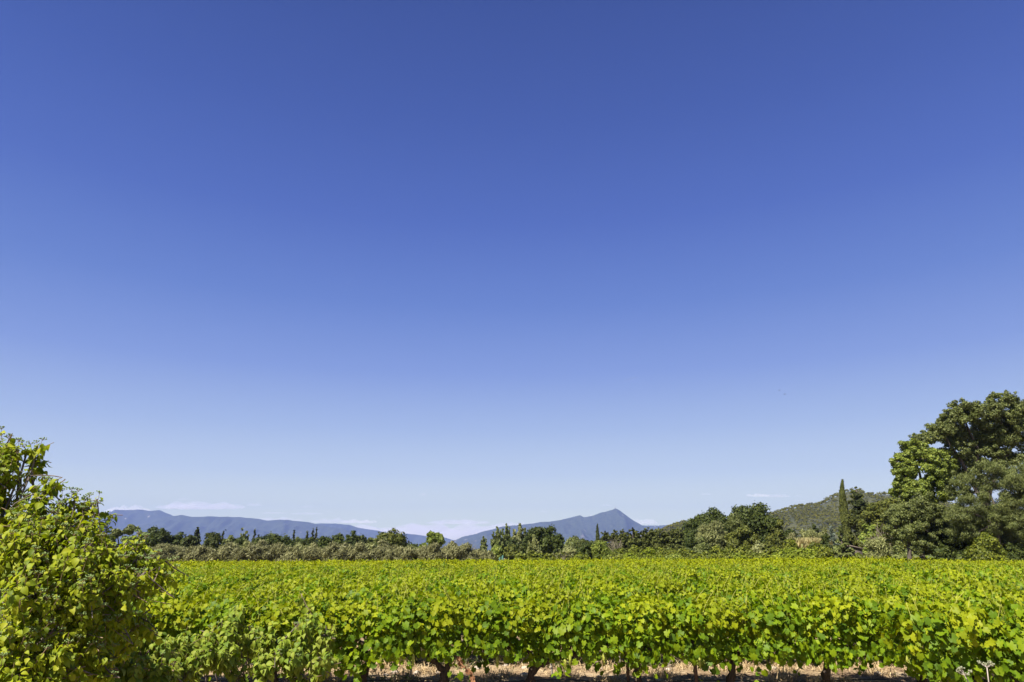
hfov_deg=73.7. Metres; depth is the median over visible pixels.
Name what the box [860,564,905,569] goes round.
grapevine
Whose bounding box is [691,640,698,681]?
vine post
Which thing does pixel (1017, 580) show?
grapevine
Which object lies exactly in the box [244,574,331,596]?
grapevine
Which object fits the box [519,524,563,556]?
oak tree
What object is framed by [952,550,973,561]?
bush
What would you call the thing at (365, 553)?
olive tree
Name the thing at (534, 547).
young tree
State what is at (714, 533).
willow tree
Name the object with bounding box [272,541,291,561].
olive tree
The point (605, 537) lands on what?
pine tree
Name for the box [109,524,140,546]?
umbrella pine
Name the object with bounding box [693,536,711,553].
bush
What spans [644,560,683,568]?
grapevine
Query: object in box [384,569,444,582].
grapevine
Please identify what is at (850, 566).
grapevine
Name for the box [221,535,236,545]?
grey tree
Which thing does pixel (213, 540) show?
oak tree
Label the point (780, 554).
shrub
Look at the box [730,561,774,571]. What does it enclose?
grapevine
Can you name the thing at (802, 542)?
dry grass
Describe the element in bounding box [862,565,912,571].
grapevine
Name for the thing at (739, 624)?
grapevine
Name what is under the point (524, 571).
grapevine
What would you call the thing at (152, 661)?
dogwood shrub
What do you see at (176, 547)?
olive tree
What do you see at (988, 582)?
grapevine
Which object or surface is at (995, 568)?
grapevine
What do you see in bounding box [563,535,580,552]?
willow tree
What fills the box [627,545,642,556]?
bramble bush
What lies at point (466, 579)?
grapevine
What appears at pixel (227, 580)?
grapevine
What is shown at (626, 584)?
grapevine
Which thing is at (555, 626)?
grapevine
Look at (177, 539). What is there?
oak tree
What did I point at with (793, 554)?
shrub
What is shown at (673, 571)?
grapevine
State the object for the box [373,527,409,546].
broadleaf tree
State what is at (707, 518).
oak tree
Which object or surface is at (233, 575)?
grapevine
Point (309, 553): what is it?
olive tree
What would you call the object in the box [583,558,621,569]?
grapevine
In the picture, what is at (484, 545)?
poplar tree
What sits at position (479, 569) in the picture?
grapevine
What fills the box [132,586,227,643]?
grapevine
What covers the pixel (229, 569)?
grapevine
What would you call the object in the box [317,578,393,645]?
grapevine
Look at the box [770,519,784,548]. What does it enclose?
broadleaf tree
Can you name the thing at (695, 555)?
shrub
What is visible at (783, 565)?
grapevine
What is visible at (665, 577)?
grapevine
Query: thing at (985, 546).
bush
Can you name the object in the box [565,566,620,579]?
grapevine
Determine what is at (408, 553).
olive tree
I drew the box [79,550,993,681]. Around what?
ground
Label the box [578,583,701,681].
grapevine
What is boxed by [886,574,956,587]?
grapevine
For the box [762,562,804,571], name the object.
grapevine
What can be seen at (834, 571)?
grapevine
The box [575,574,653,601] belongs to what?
grapevine
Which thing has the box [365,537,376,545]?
grey tree
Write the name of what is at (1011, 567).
grapevine
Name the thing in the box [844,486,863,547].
conifer tree
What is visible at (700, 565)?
grapevine
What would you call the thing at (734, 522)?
willow tree
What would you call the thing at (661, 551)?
bramble bush
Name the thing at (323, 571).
grapevine
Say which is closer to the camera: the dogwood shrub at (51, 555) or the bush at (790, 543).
the dogwood shrub at (51, 555)
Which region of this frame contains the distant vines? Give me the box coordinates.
[144,555,1023,567]
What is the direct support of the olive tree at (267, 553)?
on the ground at (722, 676)
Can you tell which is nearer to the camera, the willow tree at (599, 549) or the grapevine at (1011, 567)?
the grapevine at (1011, 567)
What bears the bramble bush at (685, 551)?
on the ground at (722, 676)
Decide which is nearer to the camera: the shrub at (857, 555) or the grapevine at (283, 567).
the grapevine at (283, 567)
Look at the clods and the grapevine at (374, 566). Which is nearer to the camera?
the clods
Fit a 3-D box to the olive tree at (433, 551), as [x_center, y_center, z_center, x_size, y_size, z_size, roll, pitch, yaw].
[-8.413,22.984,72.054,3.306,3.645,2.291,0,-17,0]
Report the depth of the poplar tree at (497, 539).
120.79 m
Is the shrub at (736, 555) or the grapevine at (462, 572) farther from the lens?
the shrub at (736, 555)
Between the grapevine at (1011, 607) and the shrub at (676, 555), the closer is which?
the grapevine at (1011, 607)
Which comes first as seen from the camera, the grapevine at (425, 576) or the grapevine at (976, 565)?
the grapevine at (425, 576)
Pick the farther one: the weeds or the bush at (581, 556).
the bush at (581, 556)
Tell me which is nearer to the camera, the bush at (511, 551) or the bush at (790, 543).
the bush at (790, 543)
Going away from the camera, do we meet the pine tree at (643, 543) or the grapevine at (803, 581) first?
the grapevine at (803, 581)
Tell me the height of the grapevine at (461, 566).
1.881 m
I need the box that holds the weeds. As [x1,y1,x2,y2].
[247,649,948,681]
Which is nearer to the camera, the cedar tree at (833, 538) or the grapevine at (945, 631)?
the grapevine at (945, 631)
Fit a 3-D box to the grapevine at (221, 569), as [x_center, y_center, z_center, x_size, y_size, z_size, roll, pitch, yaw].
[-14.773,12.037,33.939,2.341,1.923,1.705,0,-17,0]
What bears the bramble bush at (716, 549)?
on the ground at (722, 676)
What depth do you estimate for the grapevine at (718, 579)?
23.26 m
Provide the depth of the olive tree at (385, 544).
78.27 m
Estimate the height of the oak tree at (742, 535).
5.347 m
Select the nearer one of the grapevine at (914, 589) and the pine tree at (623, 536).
the grapevine at (914, 589)
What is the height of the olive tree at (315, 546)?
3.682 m
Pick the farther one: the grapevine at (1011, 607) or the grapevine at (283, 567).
the grapevine at (283, 567)
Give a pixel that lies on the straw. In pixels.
(660, 674)
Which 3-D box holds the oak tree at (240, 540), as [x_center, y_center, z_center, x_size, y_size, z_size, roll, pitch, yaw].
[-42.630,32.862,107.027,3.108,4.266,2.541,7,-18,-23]
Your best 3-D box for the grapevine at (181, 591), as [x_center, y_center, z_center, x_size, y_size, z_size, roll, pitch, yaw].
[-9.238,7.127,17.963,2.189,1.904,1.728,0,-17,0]
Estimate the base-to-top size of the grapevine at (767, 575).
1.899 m
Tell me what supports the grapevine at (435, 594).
on the ground at (722, 676)
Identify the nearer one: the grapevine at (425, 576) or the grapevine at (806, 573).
the grapevine at (425, 576)
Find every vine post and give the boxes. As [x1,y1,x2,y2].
[625,652,629,681]
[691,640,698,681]
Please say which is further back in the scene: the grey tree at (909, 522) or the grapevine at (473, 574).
the grey tree at (909, 522)
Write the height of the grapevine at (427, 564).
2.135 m
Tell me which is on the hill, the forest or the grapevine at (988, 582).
the forest
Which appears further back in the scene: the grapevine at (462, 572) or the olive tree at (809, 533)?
the olive tree at (809, 533)
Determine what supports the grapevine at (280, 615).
on the ground at (722, 676)
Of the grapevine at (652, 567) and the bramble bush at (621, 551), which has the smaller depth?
the grapevine at (652, 567)
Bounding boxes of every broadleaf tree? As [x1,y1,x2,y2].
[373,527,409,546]
[426,530,435,544]
[434,532,445,546]
[576,540,594,558]
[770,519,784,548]
[858,523,878,555]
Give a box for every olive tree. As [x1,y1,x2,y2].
[152,543,180,561]
[173,544,187,552]
[174,548,186,560]
[182,544,211,561]
[200,546,221,561]
[216,542,239,560]
[229,547,247,561]
[240,540,249,548]
[244,542,263,561]
[256,539,267,547]
[258,545,275,561]
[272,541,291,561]
[279,546,301,561]
[293,542,308,551]
[299,546,318,561]
[310,542,320,552]
[314,547,327,561]
[321,541,347,560]
[339,542,354,548]
[346,545,361,560]
[350,540,375,560]
[363,542,376,550]
[369,546,386,561]
[373,539,393,550]
[381,548,400,561]
[396,546,416,560]
[416,545,426,559]
[417,542,445,561]
[441,540,457,548]
[443,542,479,560]
[475,548,496,560]
[786,532,796,539]
[799,528,817,537]
[817,527,827,538]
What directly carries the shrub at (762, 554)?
on the ground at (722, 676)
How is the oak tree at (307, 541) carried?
on the ground at (722, 676)
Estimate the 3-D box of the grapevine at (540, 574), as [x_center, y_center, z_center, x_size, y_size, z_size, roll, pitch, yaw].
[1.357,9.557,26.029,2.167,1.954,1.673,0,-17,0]
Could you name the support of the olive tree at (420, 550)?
on the ground at (722, 676)
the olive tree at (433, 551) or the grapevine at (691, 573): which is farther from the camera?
the olive tree at (433, 551)
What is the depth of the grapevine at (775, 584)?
20.67 m
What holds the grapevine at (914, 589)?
on the ground at (722, 676)
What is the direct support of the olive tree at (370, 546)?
on the ground at (722, 676)
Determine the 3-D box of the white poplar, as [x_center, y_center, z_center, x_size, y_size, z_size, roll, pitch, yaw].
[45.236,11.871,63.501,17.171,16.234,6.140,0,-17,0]
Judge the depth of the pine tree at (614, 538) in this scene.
102.89 m
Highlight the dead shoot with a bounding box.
[456,656,474,681]
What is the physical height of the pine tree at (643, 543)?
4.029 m
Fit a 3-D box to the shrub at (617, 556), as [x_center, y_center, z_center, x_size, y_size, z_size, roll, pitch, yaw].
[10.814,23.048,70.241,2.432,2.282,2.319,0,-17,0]
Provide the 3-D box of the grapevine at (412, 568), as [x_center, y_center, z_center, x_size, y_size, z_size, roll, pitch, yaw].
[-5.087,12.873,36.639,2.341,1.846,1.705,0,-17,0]
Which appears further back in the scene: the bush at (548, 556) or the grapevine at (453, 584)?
the bush at (548, 556)
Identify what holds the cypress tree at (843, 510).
on the ground at (722, 676)
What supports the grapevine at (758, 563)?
on the ground at (722, 676)
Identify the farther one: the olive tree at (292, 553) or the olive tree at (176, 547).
the olive tree at (176, 547)
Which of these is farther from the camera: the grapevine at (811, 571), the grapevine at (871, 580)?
the grapevine at (811, 571)
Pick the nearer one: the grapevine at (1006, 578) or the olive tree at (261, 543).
the grapevine at (1006, 578)
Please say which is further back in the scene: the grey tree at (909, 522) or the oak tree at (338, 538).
the oak tree at (338, 538)
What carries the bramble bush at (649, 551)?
on the ground at (722, 676)
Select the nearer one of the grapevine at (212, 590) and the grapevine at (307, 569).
the grapevine at (212, 590)
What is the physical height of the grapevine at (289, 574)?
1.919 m
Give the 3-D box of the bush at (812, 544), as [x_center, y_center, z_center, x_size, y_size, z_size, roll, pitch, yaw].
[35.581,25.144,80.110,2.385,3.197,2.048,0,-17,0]
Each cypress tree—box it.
[595,524,599,539]
[838,479,851,535]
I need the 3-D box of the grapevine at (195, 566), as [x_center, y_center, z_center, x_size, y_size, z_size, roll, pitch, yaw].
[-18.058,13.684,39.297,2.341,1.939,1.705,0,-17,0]
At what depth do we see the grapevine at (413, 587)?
17.73 m
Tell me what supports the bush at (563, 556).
on the ground at (722, 676)
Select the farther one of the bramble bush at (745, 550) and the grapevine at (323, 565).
the bramble bush at (745, 550)
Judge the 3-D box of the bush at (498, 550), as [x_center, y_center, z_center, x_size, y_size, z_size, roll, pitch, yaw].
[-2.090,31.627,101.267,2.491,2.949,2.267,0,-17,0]
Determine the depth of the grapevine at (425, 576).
26.11 m
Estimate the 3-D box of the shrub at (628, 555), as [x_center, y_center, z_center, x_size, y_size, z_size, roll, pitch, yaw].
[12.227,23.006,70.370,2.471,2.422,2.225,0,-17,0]
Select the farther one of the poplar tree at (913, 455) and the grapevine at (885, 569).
the poplar tree at (913, 455)
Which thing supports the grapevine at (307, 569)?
on the ground at (722, 676)
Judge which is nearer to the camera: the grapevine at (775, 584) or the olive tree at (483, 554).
the grapevine at (775, 584)
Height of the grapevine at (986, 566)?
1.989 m
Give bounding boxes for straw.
[79,640,993,681]
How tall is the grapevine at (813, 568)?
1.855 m
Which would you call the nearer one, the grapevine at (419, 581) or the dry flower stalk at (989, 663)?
the dry flower stalk at (989, 663)
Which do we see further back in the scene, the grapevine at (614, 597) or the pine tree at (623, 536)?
the pine tree at (623, 536)
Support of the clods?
on the ground at (722, 676)
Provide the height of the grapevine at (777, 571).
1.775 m
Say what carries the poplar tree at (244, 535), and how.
on the ground at (722, 676)
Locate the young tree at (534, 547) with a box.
[526,534,541,554]
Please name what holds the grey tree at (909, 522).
on the ground at (722, 676)
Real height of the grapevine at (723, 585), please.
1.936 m
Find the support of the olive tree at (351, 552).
on the ground at (722, 676)
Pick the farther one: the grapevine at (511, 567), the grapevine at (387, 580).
the grapevine at (511, 567)
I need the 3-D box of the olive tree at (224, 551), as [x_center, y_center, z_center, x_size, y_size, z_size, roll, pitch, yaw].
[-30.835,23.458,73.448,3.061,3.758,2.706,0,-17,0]
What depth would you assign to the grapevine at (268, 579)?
23.16 m
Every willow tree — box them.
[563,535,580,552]
[578,538,586,546]
[590,540,612,559]
[695,520,728,549]
[724,512,743,531]
[932,459,1023,547]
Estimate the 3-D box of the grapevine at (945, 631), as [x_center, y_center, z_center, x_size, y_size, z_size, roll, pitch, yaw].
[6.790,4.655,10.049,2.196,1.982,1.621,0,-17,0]
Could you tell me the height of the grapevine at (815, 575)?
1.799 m
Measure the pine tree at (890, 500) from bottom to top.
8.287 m
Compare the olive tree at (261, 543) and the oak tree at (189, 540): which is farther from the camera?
the oak tree at (189, 540)
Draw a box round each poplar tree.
[240,528,249,538]
[480,536,487,550]
[490,526,503,548]
[502,523,510,558]
[510,523,525,551]
[888,438,959,559]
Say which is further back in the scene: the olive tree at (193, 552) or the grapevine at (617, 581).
the olive tree at (193, 552)
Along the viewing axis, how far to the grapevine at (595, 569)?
31.35 m
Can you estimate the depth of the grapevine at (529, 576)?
20.54 m
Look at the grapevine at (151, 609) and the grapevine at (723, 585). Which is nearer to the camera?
the grapevine at (151, 609)
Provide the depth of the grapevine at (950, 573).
23.00 m
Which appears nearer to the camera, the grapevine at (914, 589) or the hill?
the grapevine at (914, 589)
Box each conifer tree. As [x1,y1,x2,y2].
[194,527,201,544]
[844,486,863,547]
[851,492,868,536]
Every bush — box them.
[491,544,503,560]
[503,544,519,559]
[513,551,528,560]
[526,550,546,559]
[545,552,558,559]
[553,551,572,559]
[562,545,576,556]
[572,552,590,561]
[613,547,627,555]
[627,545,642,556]
[640,547,655,555]
[655,547,669,556]
[666,548,682,556]
[678,548,693,557]
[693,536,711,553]
[709,544,725,554]
[724,546,742,554]
[738,545,755,555]
[751,540,764,552]
[754,547,771,556]
[761,533,784,548]
[769,546,782,553]
[782,546,801,554]
[783,538,798,548]
[798,547,811,553]
[806,542,821,548]
[811,546,819,552]
[816,545,829,558]
[863,537,893,558]
[892,545,913,558]
[931,545,954,560]
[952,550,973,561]
[964,531,1009,561]
[1003,541,1023,561]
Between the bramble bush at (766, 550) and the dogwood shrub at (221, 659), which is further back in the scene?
the bramble bush at (766, 550)
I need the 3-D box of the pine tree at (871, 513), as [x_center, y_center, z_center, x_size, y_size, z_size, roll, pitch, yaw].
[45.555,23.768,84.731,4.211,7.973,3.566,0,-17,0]
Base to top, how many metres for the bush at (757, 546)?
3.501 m
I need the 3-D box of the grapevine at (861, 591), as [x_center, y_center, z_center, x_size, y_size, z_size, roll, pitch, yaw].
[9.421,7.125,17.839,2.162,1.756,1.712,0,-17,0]
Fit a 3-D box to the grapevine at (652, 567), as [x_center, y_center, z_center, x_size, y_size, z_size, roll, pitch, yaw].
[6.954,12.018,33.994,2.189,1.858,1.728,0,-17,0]
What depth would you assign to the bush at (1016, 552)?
53.03 m
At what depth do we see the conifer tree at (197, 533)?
113.50 m
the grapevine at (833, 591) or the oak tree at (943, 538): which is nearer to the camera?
the grapevine at (833, 591)
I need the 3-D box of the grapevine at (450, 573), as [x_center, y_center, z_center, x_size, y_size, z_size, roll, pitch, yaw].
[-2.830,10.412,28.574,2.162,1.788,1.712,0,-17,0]
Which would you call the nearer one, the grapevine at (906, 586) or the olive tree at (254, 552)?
the grapevine at (906, 586)
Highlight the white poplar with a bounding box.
[908,390,1023,508]
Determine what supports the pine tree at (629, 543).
on the ground at (722, 676)
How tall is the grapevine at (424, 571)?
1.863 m
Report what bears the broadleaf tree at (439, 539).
on the ground at (722, 676)
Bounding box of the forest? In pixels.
[649,488,999,540]
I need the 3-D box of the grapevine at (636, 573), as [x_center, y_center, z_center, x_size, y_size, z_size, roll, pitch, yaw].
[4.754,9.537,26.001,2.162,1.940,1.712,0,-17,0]
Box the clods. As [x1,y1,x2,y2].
[224,656,929,681]
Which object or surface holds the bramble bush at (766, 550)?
on the ground at (722, 676)
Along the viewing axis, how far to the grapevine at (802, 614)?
12.17 m
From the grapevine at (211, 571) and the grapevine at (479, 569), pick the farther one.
the grapevine at (479, 569)
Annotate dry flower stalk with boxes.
[956,666,971,681]
[977,660,994,681]
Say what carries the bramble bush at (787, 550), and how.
on the ground at (722, 676)
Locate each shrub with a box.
[0,426,188,681]
[81,619,207,681]
[189,594,340,681]
[606,553,622,559]
[623,552,638,559]
[638,555,651,559]
[665,553,684,559]
[682,552,701,559]
[700,551,717,559]
[717,551,732,559]
[730,552,747,558]
[746,552,764,558]
[758,551,773,558]
[771,550,789,558]
[788,550,807,558]
[803,551,816,558]
[853,552,863,558]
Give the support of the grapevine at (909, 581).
on the ground at (722, 676)
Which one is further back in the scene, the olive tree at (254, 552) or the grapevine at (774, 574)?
the olive tree at (254, 552)
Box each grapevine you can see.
[48,586,188,644]
[132,568,190,586]
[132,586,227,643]
[133,582,275,680]
[142,576,213,596]
[168,570,207,581]
[175,566,226,578]
[176,575,241,595]
[178,581,265,598]
[181,562,219,569]
[185,569,255,586]
[186,565,227,574]
[192,564,240,571]
[205,561,244,569]
[205,580,301,636]
[208,563,258,575]
[210,586,343,681]
[213,564,270,577]
[217,570,262,578]
[219,576,293,590]
[233,566,300,586]
[243,563,281,569]
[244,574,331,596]
[250,564,292,573]
[256,565,308,576]
[258,563,300,570]
[269,562,305,569]
[270,570,346,588]
[279,561,329,573]
[287,574,397,655]
[297,567,338,578]
[301,572,351,582]
[301,589,425,681]
[303,567,358,580]
[304,561,335,568]
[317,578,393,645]
[330,563,362,571]
[330,574,384,589]
[332,575,380,590]
[333,561,374,569]
[336,562,389,577]
[343,569,398,582]
[351,563,400,574]
[359,561,389,567]
[364,579,460,663]
[373,572,449,597]
[382,582,502,681]
[383,559,418,568]
[383,568,426,578]
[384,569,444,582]
[386,568,441,579]
[386,570,458,587]
[394,564,437,574]
[400,563,433,570]
[409,558,448,568]
[419,568,470,577]
[428,564,467,572]
[428,567,473,575]
[431,563,464,570]
[433,570,484,582]
[437,572,532,663]
[442,569,510,586]
[445,561,477,568]
[445,573,523,595]
[457,567,499,576]
[458,565,500,572]
[459,561,497,570]
[463,565,509,573]
[477,565,527,579]
[482,587,600,681]
[487,560,528,571]
[500,560,534,568]
[500,567,551,574]
[501,566,569,589]
[506,564,548,573]
[511,569,588,598]
[520,576,611,664]
[521,565,573,579]
[528,563,563,569]
[539,563,587,574]
[555,568,624,588]
[558,562,593,567]
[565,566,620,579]
[575,562,618,574]
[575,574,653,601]
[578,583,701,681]
[582,567,641,582]
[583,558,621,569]
[584,584,680,663]
[609,564,663,577]
[614,562,660,572]
[616,563,662,576]
[620,573,678,586]
[629,566,691,583]
[630,563,671,569]
[630,569,715,597]
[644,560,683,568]
[646,562,709,580]
[661,574,730,589]
[664,564,710,574]
[665,587,795,681]
[666,582,764,648]
[677,561,717,568]
[679,574,743,583]
[684,564,730,571]
[695,565,753,581]
[696,562,738,571]
[697,572,776,609]
[707,559,741,567]
[708,563,747,568]
[708,565,751,579]
[722,575,792,588]
[725,572,789,585]
[727,575,832,660]
[728,565,762,573]
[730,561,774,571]
[740,566,800,581]
[742,582,890,681]
[743,561,777,567]
[745,569,788,576]
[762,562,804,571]
[763,561,799,567]
[763,566,808,574]
[766,578,842,643]
[772,572,840,586]
[773,568,824,579]
[773,577,850,590]
[781,568,834,580]
[797,562,840,571]
[797,566,836,577]
[800,561,839,568]
[805,583,916,659]
[816,565,861,575]
[821,568,898,585]
[822,579,898,644]
[825,563,889,581]
[827,575,901,595]
[831,561,876,570]
[843,586,979,681]
[845,559,884,567]
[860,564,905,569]
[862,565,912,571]
[866,562,931,580]
[870,588,1023,681]
[872,571,939,584]
[874,557,915,566]
[875,575,994,638]
[878,576,975,592]
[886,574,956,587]
[893,558,942,570]
[911,563,972,575]
[917,561,999,583]
[922,562,965,568]
[931,591,1023,681]
[934,574,1008,591]
[936,572,1023,593]
[939,562,992,571]
[949,579,1023,606]
[954,561,997,566]
[963,559,1000,565]
[964,560,1012,569]
[969,565,1021,581]
[978,565,1021,572]
[979,587,1023,671]
[994,570,1023,584]
[997,562,1023,569]
[998,564,1021,574]
[1001,573,1023,584]
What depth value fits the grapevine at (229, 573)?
28.57 m
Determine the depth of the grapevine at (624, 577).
23.11 m
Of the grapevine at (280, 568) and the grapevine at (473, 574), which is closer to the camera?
the grapevine at (473, 574)
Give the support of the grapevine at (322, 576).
on the ground at (722, 676)
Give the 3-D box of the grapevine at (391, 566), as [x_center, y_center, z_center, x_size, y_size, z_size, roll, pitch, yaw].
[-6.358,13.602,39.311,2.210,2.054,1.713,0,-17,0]
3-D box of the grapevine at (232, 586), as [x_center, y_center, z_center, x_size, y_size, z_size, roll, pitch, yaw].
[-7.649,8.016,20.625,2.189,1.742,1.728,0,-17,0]
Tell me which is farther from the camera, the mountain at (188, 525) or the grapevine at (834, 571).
the mountain at (188, 525)
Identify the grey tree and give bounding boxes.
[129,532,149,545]
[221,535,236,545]
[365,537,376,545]
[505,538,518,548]
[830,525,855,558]
[880,491,949,559]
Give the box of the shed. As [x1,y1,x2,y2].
[845,545,863,555]
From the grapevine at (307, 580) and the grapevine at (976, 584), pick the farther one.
the grapevine at (307, 580)
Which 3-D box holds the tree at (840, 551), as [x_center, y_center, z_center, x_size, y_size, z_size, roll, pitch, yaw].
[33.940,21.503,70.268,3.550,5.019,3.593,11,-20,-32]
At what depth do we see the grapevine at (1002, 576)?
23.25 m
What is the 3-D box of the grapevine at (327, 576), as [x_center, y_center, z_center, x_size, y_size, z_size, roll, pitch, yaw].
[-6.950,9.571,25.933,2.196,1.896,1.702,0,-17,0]
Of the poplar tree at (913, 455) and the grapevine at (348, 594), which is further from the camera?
the poplar tree at (913, 455)
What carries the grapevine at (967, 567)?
on the ground at (722, 676)
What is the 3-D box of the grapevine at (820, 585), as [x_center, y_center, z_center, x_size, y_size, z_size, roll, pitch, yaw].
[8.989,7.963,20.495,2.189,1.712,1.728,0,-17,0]
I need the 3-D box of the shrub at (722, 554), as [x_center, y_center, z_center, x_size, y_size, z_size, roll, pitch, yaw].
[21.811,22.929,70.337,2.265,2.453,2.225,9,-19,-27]
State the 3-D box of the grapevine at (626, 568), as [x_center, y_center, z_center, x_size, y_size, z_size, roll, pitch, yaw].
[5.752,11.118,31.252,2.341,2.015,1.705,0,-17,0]
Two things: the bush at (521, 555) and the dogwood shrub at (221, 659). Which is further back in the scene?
the bush at (521, 555)
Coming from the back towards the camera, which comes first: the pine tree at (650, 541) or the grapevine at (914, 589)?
the pine tree at (650, 541)
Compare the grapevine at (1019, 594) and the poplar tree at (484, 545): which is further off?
the poplar tree at (484, 545)
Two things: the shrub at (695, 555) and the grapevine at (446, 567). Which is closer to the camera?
the grapevine at (446, 567)
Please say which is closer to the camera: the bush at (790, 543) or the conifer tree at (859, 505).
the bush at (790, 543)
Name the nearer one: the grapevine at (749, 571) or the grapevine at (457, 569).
the grapevine at (749, 571)
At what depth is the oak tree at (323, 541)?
108.77 m
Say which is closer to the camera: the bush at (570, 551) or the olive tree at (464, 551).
the olive tree at (464, 551)
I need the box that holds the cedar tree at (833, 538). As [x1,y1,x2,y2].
[829,526,838,547]
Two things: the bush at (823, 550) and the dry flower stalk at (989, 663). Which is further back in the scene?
the bush at (823, 550)
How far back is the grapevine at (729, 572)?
25.79 m
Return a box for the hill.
[660,491,1000,544]
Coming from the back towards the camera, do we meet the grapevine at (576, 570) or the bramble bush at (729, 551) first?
the bramble bush at (729, 551)
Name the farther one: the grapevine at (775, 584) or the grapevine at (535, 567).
the grapevine at (535, 567)
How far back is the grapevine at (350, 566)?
36.54 m
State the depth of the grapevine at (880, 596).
15.05 m
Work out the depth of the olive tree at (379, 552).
73.31 m
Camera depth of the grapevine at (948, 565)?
36.98 m
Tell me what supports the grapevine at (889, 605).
on the ground at (722, 676)
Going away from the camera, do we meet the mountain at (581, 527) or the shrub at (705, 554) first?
the shrub at (705, 554)
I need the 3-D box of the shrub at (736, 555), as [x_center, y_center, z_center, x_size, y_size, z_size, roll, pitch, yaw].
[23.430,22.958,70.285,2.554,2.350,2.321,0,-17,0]
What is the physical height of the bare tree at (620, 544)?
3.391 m
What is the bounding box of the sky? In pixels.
[0,0,1023,539]
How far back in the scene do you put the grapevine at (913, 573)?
25.75 m
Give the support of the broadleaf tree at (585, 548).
on the ground at (722, 676)
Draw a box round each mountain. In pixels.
[87,510,171,533]
[115,515,351,544]
[318,523,451,545]
[442,509,650,549]
[642,525,669,531]
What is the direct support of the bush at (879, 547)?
on the ground at (722, 676)
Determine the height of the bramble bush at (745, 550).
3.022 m
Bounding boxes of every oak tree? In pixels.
[143,525,172,547]
[168,531,186,545]
[179,534,199,548]
[203,532,222,550]
[235,537,247,546]
[251,531,295,546]
[297,537,322,547]
[317,536,330,547]
[331,532,344,544]
[342,530,368,545]
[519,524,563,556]
[550,533,564,554]
[681,507,727,534]
[683,533,698,550]
[723,500,787,542]
[724,524,759,548]
[784,528,797,538]
[820,533,832,548]
[922,514,1020,555]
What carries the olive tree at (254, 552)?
on the ground at (722, 676)
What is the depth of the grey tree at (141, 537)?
110.92 m
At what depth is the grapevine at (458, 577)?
26.19 m
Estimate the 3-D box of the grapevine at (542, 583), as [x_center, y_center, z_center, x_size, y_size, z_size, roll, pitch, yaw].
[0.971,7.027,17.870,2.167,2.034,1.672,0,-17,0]
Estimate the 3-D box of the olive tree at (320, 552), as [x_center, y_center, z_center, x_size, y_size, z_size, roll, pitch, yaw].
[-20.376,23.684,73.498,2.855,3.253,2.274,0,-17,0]
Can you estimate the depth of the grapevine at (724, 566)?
36.84 m
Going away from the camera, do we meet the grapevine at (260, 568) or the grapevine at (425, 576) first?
the grapevine at (425, 576)
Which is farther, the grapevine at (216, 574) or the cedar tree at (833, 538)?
the cedar tree at (833, 538)
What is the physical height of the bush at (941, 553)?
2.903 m
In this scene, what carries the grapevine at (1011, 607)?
on the ground at (722, 676)
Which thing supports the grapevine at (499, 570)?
on the ground at (722, 676)
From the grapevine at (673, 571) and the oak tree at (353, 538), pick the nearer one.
the grapevine at (673, 571)
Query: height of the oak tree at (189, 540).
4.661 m
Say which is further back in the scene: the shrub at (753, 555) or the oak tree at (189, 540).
the oak tree at (189, 540)
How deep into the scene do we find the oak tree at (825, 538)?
82.42 m
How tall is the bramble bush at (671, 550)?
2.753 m
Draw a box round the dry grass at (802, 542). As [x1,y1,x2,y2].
[795,537,832,547]
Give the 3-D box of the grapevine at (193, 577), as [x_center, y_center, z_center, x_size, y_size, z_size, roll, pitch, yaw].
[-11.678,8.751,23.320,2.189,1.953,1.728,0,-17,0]
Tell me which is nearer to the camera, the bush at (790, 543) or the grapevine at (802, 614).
the grapevine at (802, 614)
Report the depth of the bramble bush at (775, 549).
76.21 m
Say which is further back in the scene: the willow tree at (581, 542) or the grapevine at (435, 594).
the willow tree at (581, 542)
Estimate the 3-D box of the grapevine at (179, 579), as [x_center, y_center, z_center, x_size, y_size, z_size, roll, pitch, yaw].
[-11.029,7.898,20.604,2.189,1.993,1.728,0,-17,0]
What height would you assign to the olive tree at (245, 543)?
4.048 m
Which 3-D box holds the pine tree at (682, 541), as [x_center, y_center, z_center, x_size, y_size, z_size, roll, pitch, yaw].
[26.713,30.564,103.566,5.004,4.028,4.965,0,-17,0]
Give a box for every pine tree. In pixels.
[595,531,614,549]
[610,530,623,550]
[616,529,631,551]
[623,527,644,549]
[635,531,650,549]
[640,527,661,548]
[649,527,673,550]
[659,529,679,550]
[671,526,685,548]
[679,530,685,545]
[811,523,819,532]
[857,500,894,548]
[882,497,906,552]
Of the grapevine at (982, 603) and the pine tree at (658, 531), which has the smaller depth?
the grapevine at (982, 603)
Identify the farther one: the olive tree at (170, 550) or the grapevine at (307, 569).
the olive tree at (170, 550)
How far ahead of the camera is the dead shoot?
11.82 m
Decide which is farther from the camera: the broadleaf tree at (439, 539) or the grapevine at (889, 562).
the broadleaf tree at (439, 539)
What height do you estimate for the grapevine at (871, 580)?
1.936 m
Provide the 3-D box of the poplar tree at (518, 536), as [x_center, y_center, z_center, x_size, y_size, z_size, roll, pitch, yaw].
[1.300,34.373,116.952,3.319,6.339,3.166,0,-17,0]
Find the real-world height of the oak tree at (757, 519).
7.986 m
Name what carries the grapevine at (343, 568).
on the ground at (722, 676)
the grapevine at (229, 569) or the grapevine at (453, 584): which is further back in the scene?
the grapevine at (229, 569)
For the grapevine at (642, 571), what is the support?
on the ground at (722, 676)

